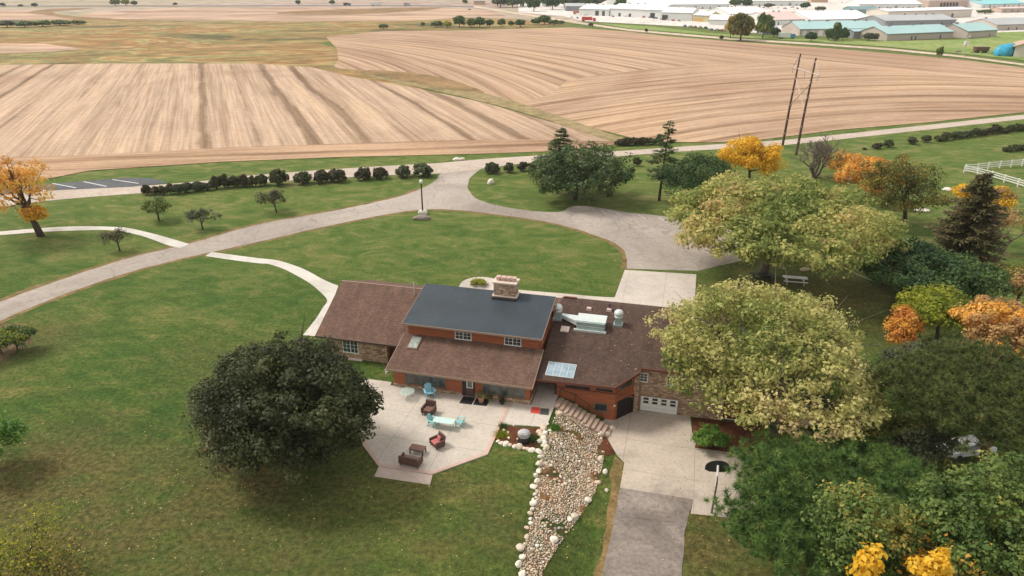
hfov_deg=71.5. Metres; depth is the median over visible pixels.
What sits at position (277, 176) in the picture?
round shrub
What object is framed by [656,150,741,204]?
juniper tree
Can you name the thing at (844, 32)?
distant tree
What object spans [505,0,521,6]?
distant tree
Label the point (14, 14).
field
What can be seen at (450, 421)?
patio table
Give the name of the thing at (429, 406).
wicker armchair
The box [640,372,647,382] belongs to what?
window
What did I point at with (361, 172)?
round shrub
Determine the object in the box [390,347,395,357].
side door
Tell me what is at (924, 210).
boulder
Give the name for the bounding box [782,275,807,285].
picnic table
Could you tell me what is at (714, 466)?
basketball hoop
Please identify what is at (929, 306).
maple
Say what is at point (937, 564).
young maple
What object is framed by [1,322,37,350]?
shrub
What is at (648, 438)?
court slab
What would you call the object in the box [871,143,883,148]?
round shrub
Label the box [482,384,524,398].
window
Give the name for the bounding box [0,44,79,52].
field
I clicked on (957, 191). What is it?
maple
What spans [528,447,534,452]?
border stone
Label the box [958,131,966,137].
round shrub
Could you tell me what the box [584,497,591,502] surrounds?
edge boulder
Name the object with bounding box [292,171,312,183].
round shrub
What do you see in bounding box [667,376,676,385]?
window
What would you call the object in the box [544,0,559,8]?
distant tree
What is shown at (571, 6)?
metal building
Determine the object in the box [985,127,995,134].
round shrub
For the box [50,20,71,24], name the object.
distant tree
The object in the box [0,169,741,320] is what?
driveway road
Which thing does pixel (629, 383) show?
window
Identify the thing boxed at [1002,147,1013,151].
round shrub
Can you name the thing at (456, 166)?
county road
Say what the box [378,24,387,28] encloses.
distant tree
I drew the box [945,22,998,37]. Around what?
metal building
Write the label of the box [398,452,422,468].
wicker loveseat
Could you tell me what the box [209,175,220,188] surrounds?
round shrub
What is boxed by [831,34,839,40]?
distant tree
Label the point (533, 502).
edge boulder
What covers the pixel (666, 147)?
spruce tree
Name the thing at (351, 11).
field
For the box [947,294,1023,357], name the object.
maple tree
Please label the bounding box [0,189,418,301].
verge
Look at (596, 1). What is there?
distant tree
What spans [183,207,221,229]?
crab apple tree
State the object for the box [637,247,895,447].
walnut tree
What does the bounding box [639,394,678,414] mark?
garage door
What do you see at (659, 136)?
round shrub
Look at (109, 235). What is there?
crab apple tree
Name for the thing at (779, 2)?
metal building
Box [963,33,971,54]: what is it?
utility pole
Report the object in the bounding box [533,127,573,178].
spruce tree
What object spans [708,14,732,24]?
metal building
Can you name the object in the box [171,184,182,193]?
round shrub
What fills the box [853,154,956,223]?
ash tree
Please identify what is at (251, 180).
round shrub
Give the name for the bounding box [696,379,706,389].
window
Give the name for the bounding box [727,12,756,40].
distant tree
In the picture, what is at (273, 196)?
crab apple tree
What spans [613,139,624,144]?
round shrub
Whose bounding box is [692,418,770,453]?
mulch bed
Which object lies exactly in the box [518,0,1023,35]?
yard
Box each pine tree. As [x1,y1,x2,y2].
[702,423,959,575]
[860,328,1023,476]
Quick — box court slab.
[602,410,760,516]
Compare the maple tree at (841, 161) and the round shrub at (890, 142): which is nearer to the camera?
the maple tree at (841, 161)
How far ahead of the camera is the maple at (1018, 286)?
83.36 m
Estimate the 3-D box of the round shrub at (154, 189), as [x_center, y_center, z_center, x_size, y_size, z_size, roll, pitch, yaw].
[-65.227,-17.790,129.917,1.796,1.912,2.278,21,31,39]
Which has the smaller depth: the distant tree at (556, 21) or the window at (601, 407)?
the window at (601, 407)
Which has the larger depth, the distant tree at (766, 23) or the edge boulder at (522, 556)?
the distant tree at (766, 23)
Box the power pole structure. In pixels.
[781,54,819,154]
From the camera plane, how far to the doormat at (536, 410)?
65.69 m
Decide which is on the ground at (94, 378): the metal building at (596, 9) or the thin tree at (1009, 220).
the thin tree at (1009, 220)
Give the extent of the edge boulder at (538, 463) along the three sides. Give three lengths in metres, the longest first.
0.597 x 0.534 x 0.531 m
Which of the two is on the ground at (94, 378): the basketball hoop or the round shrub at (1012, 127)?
the round shrub at (1012, 127)
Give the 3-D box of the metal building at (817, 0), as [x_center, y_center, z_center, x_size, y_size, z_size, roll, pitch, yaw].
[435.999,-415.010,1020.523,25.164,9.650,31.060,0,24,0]
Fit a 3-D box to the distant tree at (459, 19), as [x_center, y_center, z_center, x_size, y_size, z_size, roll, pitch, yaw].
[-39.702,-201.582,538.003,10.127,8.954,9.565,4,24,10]
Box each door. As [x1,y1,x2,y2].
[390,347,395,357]
[462,381,474,396]
[616,394,633,418]
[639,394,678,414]
[694,18,702,21]
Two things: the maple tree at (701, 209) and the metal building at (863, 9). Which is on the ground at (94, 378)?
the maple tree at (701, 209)
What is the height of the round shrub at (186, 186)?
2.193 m
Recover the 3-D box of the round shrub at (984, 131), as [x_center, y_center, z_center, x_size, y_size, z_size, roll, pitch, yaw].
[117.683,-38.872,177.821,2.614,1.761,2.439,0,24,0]
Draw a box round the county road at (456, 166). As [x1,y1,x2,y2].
[0,115,1023,205]
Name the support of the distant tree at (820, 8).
on the yard at (559, 10)
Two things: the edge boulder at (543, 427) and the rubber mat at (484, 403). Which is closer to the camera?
the edge boulder at (543, 427)
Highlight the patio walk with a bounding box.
[502,382,558,426]
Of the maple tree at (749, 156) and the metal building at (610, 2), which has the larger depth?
the metal building at (610, 2)
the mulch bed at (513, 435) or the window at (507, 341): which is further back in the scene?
the window at (507, 341)
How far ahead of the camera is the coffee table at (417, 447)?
59.72 m
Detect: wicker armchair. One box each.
[421,399,436,415]
[429,431,445,449]
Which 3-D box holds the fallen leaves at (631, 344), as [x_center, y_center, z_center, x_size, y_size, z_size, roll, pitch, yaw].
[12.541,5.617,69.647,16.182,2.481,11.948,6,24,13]
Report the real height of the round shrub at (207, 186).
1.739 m
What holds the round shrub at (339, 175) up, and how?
on the ground at (94, 378)
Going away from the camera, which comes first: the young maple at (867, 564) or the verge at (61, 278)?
the young maple at (867, 564)
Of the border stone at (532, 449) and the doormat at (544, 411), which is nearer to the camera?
the border stone at (532, 449)
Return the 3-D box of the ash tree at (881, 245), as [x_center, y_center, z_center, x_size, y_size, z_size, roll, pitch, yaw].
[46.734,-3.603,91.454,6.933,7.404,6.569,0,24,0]
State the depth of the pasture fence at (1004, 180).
138.95 m
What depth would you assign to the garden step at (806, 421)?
65.61 m
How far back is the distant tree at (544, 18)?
562.52 m
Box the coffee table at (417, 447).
[409,443,426,455]
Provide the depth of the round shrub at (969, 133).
175.01 m
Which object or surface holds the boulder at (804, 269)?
on the ground at (94, 378)
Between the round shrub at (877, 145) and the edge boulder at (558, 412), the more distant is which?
the round shrub at (877, 145)
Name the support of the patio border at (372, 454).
on the patio slab
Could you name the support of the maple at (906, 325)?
on the ground at (94, 378)
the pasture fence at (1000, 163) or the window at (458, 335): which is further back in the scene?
the pasture fence at (1000, 163)
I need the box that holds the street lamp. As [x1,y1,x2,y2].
[418,180,427,214]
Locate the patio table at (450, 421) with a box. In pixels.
[433,416,454,426]
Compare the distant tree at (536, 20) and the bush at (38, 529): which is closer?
the bush at (38, 529)
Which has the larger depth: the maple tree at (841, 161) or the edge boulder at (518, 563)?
the maple tree at (841, 161)
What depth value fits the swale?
216.38 m
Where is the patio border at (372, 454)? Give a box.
[342,402,510,473]
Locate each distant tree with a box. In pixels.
[0,20,13,26]
[14,21,33,26]
[32,20,52,26]
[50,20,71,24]
[71,20,86,24]
[109,0,120,5]
[121,0,129,4]
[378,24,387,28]
[429,21,442,26]
[443,21,451,26]
[453,15,465,26]
[466,18,474,25]
[474,17,485,26]
[486,19,494,26]
[492,0,506,6]
[497,18,505,24]
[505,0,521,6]
[514,19,524,26]
[526,0,540,10]
[531,18,540,23]
[538,15,550,24]
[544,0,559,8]
[547,19,559,24]
[560,0,572,3]
[579,0,590,3]
[590,0,605,3]
[613,0,625,4]
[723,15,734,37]
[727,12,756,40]
[728,0,741,6]
[741,0,752,6]
[755,12,775,37]
[764,3,774,7]
[770,27,780,36]
[800,2,810,7]
[804,32,817,39]
[814,6,825,9]
[824,28,836,39]
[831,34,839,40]
[833,22,841,34]
[839,27,849,40]
[862,32,873,40]
[872,33,879,40]
[936,46,943,55]
[976,9,993,13]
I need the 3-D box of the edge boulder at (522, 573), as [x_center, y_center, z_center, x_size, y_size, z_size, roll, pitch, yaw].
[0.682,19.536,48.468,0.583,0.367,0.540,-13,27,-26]
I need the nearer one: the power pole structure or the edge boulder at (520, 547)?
the edge boulder at (520, 547)
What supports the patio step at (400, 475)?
on the ground at (94, 378)
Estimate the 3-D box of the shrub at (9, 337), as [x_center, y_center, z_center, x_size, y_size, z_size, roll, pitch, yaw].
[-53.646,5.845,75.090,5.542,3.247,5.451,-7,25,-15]
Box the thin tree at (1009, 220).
[976,206,1023,252]
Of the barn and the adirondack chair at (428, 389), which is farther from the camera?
the barn
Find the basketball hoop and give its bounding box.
[705,460,729,512]
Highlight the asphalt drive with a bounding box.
[602,488,692,575]
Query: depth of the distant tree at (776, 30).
453.38 m
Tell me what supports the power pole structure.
on the ground at (94, 378)
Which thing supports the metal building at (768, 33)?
on the yard at (559, 10)
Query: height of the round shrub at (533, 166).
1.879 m
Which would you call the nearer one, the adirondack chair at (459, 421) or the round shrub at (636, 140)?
the adirondack chair at (459, 421)
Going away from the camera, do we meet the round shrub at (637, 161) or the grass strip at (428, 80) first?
the round shrub at (637, 161)
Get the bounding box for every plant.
[488,427,508,439]
[496,421,507,429]
[529,432,541,446]
[548,422,561,431]
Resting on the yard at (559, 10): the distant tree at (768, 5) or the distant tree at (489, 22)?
the distant tree at (768, 5)
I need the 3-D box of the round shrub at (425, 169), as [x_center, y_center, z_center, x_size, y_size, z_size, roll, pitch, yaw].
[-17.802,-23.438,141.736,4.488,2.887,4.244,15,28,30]
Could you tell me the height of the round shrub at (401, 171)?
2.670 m
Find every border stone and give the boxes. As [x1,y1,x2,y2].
[503,441,508,446]
[516,443,522,449]
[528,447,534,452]
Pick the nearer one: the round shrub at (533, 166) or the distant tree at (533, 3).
the round shrub at (533, 166)
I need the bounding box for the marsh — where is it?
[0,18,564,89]
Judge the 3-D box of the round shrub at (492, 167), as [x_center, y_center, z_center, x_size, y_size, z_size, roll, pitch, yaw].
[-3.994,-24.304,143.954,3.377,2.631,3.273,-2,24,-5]
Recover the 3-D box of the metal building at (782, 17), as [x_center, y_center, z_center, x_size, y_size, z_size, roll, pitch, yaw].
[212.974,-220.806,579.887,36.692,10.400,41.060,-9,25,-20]
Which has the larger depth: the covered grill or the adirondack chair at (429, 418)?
the adirondack chair at (429, 418)
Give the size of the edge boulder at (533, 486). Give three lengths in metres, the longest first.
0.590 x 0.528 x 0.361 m
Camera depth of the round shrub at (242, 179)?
134.09 m
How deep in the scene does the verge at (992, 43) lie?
418.17 m
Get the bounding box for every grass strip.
[27,8,127,19]
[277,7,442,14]
[357,70,484,92]
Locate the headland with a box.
[0,140,613,180]
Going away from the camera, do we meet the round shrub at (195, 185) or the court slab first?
the court slab
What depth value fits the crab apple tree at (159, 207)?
114.78 m
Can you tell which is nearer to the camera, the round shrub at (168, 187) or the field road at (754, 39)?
the round shrub at (168, 187)
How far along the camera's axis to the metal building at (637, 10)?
663.20 m
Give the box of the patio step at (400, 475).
[374,467,431,484]
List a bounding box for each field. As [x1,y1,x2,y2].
[0,10,69,18]
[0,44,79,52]
[0,63,608,157]
[81,7,509,20]
[326,27,1023,102]
[521,63,1023,141]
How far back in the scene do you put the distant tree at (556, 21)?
559.59 m
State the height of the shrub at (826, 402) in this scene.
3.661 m
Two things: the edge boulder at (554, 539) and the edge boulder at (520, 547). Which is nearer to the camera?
the edge boulder at (520, 547)
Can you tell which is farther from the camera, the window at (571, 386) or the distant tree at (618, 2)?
the distant tree at (618, 2)
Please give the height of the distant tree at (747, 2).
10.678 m
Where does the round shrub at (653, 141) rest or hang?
on the ground at (94, 378)
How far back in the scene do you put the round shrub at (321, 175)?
136.38 m
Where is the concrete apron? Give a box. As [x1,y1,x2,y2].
[459,270,695,307]
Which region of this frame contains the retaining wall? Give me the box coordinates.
[555,410,589,436]
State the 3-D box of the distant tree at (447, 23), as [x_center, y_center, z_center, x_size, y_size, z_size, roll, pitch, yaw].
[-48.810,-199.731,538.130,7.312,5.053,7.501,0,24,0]
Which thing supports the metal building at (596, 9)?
on the yard at (559, 10)
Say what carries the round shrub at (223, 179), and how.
on the ground at (94, 378)
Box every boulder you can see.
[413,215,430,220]
[487,179,493,184]
[515,560,521,567]
[516,543,524,551]
[518,570,525,575]
[519,554,525,559]
[530,484,536,489]
[530,500,536,505]
[535,460,542,465]
[536,448,542,453]
[540,424,546,430]
[550,536,558,542]
[555,410,562,415]
[571,513,578,519]
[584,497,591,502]
[597,455,603,460]
[800,267,809,270]
[914,208,929,211]
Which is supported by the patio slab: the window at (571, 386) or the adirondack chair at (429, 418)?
the adirondack chair at (429, 418)
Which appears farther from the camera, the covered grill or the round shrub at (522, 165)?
the round shrub at (522, 165)
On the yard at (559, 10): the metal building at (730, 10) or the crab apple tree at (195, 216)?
the metal building at (730, 10)
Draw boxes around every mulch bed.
[0,323,33,361]
[495,426,539,448]
[591,433,615,455]
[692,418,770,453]
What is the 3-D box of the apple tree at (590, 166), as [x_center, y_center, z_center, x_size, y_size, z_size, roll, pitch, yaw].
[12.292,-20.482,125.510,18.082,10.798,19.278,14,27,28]
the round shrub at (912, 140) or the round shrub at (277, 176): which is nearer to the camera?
the round shrub at (277, 176)
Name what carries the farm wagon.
on the verge at (992, 43)
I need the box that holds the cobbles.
[520,409,603,575]
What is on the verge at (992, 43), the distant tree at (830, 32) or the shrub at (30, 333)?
the distant tree at (830, 32)
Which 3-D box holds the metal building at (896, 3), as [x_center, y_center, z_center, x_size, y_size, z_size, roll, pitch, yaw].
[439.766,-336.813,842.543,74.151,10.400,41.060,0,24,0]
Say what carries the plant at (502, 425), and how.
on the mulch bed at (513, 435)
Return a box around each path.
[0,226,187,247]
[206,252,337,335]
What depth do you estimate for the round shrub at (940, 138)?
171.16 m
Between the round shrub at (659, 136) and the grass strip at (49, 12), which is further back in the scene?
the grass strip at (49, 12)
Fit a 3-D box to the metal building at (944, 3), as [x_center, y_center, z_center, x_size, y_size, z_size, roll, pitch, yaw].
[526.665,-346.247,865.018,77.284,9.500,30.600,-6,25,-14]
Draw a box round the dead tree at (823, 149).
[791,132,845,177]
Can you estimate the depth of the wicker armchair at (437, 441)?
60.45 m
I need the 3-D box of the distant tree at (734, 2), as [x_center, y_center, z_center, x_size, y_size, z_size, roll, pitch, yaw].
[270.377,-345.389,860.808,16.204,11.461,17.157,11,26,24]
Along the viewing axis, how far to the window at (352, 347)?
74.15 m
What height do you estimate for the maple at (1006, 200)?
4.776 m
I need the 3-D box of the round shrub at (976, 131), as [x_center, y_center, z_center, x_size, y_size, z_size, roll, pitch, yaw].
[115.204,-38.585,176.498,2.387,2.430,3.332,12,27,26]
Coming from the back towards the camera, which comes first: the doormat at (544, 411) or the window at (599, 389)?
the window at (599, 389)
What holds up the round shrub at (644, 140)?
on the ground at (94, 378)
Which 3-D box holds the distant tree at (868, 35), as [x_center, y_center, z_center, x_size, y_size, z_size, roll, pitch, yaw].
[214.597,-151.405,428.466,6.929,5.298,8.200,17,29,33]
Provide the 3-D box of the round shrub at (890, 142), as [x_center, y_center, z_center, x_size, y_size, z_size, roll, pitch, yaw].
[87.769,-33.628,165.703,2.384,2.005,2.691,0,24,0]
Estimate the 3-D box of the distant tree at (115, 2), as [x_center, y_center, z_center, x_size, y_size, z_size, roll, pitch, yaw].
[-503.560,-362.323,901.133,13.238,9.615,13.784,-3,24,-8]
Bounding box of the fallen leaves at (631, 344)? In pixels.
[561,304,665,384]
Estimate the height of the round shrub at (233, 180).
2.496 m
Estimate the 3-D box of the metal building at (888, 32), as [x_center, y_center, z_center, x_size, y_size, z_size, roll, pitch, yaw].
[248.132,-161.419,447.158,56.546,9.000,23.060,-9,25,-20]
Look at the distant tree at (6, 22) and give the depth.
535.63 m
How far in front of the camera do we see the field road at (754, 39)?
430.41 m
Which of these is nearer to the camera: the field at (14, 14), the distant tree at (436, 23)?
the distant tree at (436, 23)
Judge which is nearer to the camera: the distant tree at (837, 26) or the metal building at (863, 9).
the distant tree at (837, 26)
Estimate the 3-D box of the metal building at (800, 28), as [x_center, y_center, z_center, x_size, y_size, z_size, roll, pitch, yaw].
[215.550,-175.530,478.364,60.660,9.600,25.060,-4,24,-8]
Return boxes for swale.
[355,70,622,140]
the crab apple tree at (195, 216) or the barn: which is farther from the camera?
the barn
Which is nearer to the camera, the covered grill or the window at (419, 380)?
the covered grill
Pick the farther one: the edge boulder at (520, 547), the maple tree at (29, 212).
the maple tree at (29, 212)
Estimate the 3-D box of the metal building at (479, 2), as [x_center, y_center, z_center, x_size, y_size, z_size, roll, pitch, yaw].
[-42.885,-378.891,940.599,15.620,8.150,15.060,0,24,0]
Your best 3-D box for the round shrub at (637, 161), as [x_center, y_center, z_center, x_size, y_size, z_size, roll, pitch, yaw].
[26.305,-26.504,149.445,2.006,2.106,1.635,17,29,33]
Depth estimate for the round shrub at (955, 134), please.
173.00 m
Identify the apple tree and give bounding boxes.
[95,227,130,250]
[140,195,172,220]
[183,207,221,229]
[253,188,285,212]
[525,140,637,203]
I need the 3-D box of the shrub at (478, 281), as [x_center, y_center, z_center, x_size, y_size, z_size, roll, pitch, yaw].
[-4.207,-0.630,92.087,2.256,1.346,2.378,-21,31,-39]
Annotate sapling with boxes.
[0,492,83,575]
[0,519,111,575]
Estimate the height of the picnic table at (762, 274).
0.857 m
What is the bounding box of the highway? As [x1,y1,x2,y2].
[0,5,473,6]
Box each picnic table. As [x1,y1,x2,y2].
[750,272,774,281]
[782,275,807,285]
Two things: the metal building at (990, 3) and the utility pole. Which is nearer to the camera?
the utility pole
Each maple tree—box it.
[0,155,54,236]
[178,315,385,484]
[663,169,913,286]
[716,129,788,179]
[821,149,869,171]
[833,153,904,198]
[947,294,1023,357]
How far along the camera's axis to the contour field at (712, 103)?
226.71 m
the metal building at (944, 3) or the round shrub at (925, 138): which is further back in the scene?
the metal building at (944, 3)
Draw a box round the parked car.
[941,435,996,461]
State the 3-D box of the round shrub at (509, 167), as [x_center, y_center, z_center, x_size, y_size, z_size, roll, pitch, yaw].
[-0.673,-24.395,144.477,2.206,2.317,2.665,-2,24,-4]
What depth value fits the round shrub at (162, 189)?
129.45 m
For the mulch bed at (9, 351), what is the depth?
76.76 m
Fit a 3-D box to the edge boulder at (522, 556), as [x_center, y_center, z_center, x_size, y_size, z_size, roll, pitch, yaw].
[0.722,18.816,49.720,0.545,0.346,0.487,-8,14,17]
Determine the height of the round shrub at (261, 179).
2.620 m
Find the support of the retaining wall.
on the ground at (94, 378)
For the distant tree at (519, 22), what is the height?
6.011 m
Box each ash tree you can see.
[800,477,923,575]
[847,232,903,284]
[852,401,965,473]
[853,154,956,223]
[892,448,1023,575]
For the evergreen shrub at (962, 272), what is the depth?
82.77 m
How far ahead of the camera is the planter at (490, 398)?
67.02 m
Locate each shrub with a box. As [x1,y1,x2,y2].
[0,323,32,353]
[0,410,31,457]
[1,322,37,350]
[141,184,150,194]
[149,186,158,194]
[158,185,166,194]
[165,183,172,193]
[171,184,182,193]
[181,182,190,192]
[190,181,202,190]
[200,182,212,189]
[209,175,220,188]
[218,173,230,187]
[227,175,239,186]
[236,174,248,186]
[246,175,257,186]
[254,174,267,185]
[268,168,289,184]
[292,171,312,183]
[313,169,328,184]
[328,168,346,181]
[354,167,370,180]
[373,167,388,178]
[395,165,410,177]
[412,162,433,176]
[470,278,486,285]
[484,162,500,173]
[503,162,513,172]
[517,161,527,170]
[527,163,536,169]
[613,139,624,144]
[621,137,632,144]
[630,137,640,144]
[633,157,641,165]
[638,137,649,144]
[648,138,656,144]
[655,134,665,143]
[690,423,734,447]
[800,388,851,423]
[856,236,1015,301]
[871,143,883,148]
[875,339,941,409]
[883,139,893,146]
[906,136,917,143]
[921,135,931,142]
[934,135,946,140]
[940,132,952,138]
[951,131,958,138]
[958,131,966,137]
[964,130,972,136]
[971,127,981,135]
[980,129,987,135]
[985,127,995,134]
[991,124,1003,133]
[1002,127,1010,132]
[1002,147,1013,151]
[1005,125,1016,131]
[1008,144,1020,150]
[1013,123,1023,130]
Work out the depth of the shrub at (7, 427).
57.47 m
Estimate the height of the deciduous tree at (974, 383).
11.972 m
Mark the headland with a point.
(58, 166)
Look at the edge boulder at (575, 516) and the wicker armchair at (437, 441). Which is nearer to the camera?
the edge boulder at (575, 516)
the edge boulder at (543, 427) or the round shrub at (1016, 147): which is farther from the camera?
the round shrub at (1016, 147)
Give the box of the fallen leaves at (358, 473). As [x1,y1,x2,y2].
[0,191,931,575]
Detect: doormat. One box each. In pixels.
[530,407,540,413]
[540,408,548,414]
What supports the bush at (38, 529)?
on the ground at (94, 378)
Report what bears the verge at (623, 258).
on the ground at (94, 378)
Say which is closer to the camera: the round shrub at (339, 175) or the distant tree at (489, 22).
the round shrub at (339, 175)
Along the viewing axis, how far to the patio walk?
65.87 m
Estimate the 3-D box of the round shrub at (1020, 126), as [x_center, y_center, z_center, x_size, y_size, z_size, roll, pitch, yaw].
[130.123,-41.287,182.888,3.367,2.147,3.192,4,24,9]
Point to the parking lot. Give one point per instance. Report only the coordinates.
(110, 183)
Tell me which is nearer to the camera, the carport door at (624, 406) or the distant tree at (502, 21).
the carport door at (624, 406)
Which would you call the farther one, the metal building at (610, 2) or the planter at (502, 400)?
the metal building at (610, 2)
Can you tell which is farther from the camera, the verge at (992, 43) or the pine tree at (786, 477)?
the verge at (992, 43)
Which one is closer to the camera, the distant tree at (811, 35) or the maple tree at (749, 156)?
the maple tree at (749, 156)
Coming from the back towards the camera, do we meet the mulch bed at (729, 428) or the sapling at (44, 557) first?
the mulch bed at (729, 428)
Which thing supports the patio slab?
on the ground at (94, 378)
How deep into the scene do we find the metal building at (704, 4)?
822.54 m
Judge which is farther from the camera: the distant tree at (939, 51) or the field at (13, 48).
the field at (13, 48)
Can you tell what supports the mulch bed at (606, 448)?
on the ground at (94, 378)
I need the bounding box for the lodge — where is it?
[315,275,730,420]
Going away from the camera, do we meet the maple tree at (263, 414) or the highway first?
the maple tree at (263, 414)
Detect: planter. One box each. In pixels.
[474,391,488,402]
[486,394,492,401]
[495,395,506,404]
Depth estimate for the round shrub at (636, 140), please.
167.17 m
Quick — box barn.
[1013,40,1023,56]
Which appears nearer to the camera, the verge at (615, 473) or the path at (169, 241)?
the verge at (615, 473)
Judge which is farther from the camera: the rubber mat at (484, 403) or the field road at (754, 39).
the field road at (754, 39)
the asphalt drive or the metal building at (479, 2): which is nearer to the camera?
the asphalt drive
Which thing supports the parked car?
on the ground at (94, 378)
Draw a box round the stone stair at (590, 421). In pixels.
[553,389,611,437]
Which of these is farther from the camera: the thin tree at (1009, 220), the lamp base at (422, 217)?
the lamp base at (422, 217)
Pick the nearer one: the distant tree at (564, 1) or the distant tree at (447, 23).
the distant tree at (447, 23)
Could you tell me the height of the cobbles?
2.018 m
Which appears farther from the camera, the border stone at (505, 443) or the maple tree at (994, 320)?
the maple tree at (994, 320)
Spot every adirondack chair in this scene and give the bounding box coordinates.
[423,382,435,398]
[425,413,438,427]
[455,416,466,427]
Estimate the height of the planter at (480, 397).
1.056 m
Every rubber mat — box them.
[459,396,474,404]
[473,398,488,405]
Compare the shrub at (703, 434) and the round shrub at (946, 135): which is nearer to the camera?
the shrub at (703, 434)
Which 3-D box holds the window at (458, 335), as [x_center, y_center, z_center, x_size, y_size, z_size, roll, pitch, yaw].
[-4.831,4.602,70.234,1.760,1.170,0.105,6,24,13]
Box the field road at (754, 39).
[474,6,1023,65]
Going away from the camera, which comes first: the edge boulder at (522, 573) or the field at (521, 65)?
the edge boulder at (522, 573)
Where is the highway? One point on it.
(240, 5)
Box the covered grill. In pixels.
[518,429,530,444]
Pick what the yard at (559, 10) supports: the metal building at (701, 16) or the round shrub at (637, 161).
the metal building at (701, 16)
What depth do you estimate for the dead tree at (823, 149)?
138.31 m
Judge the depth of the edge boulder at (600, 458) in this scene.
62.10 m
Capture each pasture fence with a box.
[963,165,1023,186]
[965,159,1023,171]
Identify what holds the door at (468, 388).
in the lodge
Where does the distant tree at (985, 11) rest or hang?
on the yard at (559, 10)
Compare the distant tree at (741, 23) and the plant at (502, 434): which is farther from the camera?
the distant tree at (741, 23)
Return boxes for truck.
[582,17,595,20]
[778,32,795,38]
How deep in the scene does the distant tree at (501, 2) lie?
854.77 m
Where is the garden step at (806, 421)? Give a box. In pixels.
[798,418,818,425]
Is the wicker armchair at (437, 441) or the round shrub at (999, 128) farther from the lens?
the round shrub at (999, 128)
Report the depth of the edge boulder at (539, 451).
60.00 m
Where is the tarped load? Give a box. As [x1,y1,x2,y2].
[993,43,1015,55]
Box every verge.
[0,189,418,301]
[0,209,626,323]
[593,457,622,575]
[600,23,1023,59]
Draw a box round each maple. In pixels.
[845,542,888,575]
[882,303,926,348]
[891,283,972,341]
[905,546,954,575]
[949,183,976,197]
[989,261,1023,302]
[992,185,1018,210]
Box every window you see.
[342,341,358,353]
[405,373,446,388]
[455,331,471,340]
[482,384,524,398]
[504,337,521,346]
[565,384,589,389]
[594,402,607,412]
[596,388,611,391]
[618,380,631,390]
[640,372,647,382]
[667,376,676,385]
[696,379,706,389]
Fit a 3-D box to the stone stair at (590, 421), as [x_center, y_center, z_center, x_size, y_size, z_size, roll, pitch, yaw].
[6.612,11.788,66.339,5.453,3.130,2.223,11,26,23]
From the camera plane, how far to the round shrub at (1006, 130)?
179.98 m
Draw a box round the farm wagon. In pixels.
[973,47,989,52]
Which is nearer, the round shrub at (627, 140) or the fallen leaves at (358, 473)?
the fallen leaves at (358, 473)
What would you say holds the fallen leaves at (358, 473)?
on the ground at (94, 378)
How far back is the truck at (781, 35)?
441.84 m
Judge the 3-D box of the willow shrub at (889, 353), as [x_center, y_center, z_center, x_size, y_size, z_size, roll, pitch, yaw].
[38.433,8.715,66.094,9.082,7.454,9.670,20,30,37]
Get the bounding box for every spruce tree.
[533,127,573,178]
[645,120,678,200]
[917,172,1012,271]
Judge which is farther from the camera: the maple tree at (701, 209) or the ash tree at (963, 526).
the maple tree at (701, 209)
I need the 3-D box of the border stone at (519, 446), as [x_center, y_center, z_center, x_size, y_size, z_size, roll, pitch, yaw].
[0.609,13.508,60.627,0.586,0.579,0.658,12,20,-7]
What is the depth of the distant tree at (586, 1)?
893.75 m
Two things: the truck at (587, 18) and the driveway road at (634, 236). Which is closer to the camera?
the driveway road at (634, 236)
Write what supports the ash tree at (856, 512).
on the ground at (94, 378)
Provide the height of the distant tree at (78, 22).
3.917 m
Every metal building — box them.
[473,0,484,4]
[564,3,584,10]
[579,4,614,15]
[607,0,615,4]
[610,3,673,17]
[626,0,729,8]
[661,7,698,20]
[693,11,721,21]
[706,6,767,14]
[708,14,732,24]
[723,0,807,5]
[748,10,804,24]
[758,23,777,34]
[781,19,881,35]
[792,9,867,20]
[808,0,827,1]
[843,6,877,13]
[844,0,922,7]
[845,29,863,37]
[858,13,957,25]
[860,24,954,40]
[866,6,973,17]
[916,0,980,6]
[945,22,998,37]
[964,17,1023,29]
[967,0,1023,7]
[990,6,1023,12]
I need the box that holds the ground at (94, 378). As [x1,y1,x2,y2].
[0,22,1023,575]
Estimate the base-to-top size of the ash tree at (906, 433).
5.911 m
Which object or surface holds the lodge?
on the ground at (94, 378)
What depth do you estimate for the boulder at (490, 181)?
136.49 m
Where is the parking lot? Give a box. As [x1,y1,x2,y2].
[1,178,167,194]
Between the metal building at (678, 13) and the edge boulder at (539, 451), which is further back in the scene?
the metal building at (678, 13)
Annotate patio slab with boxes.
[348,378,510,474]

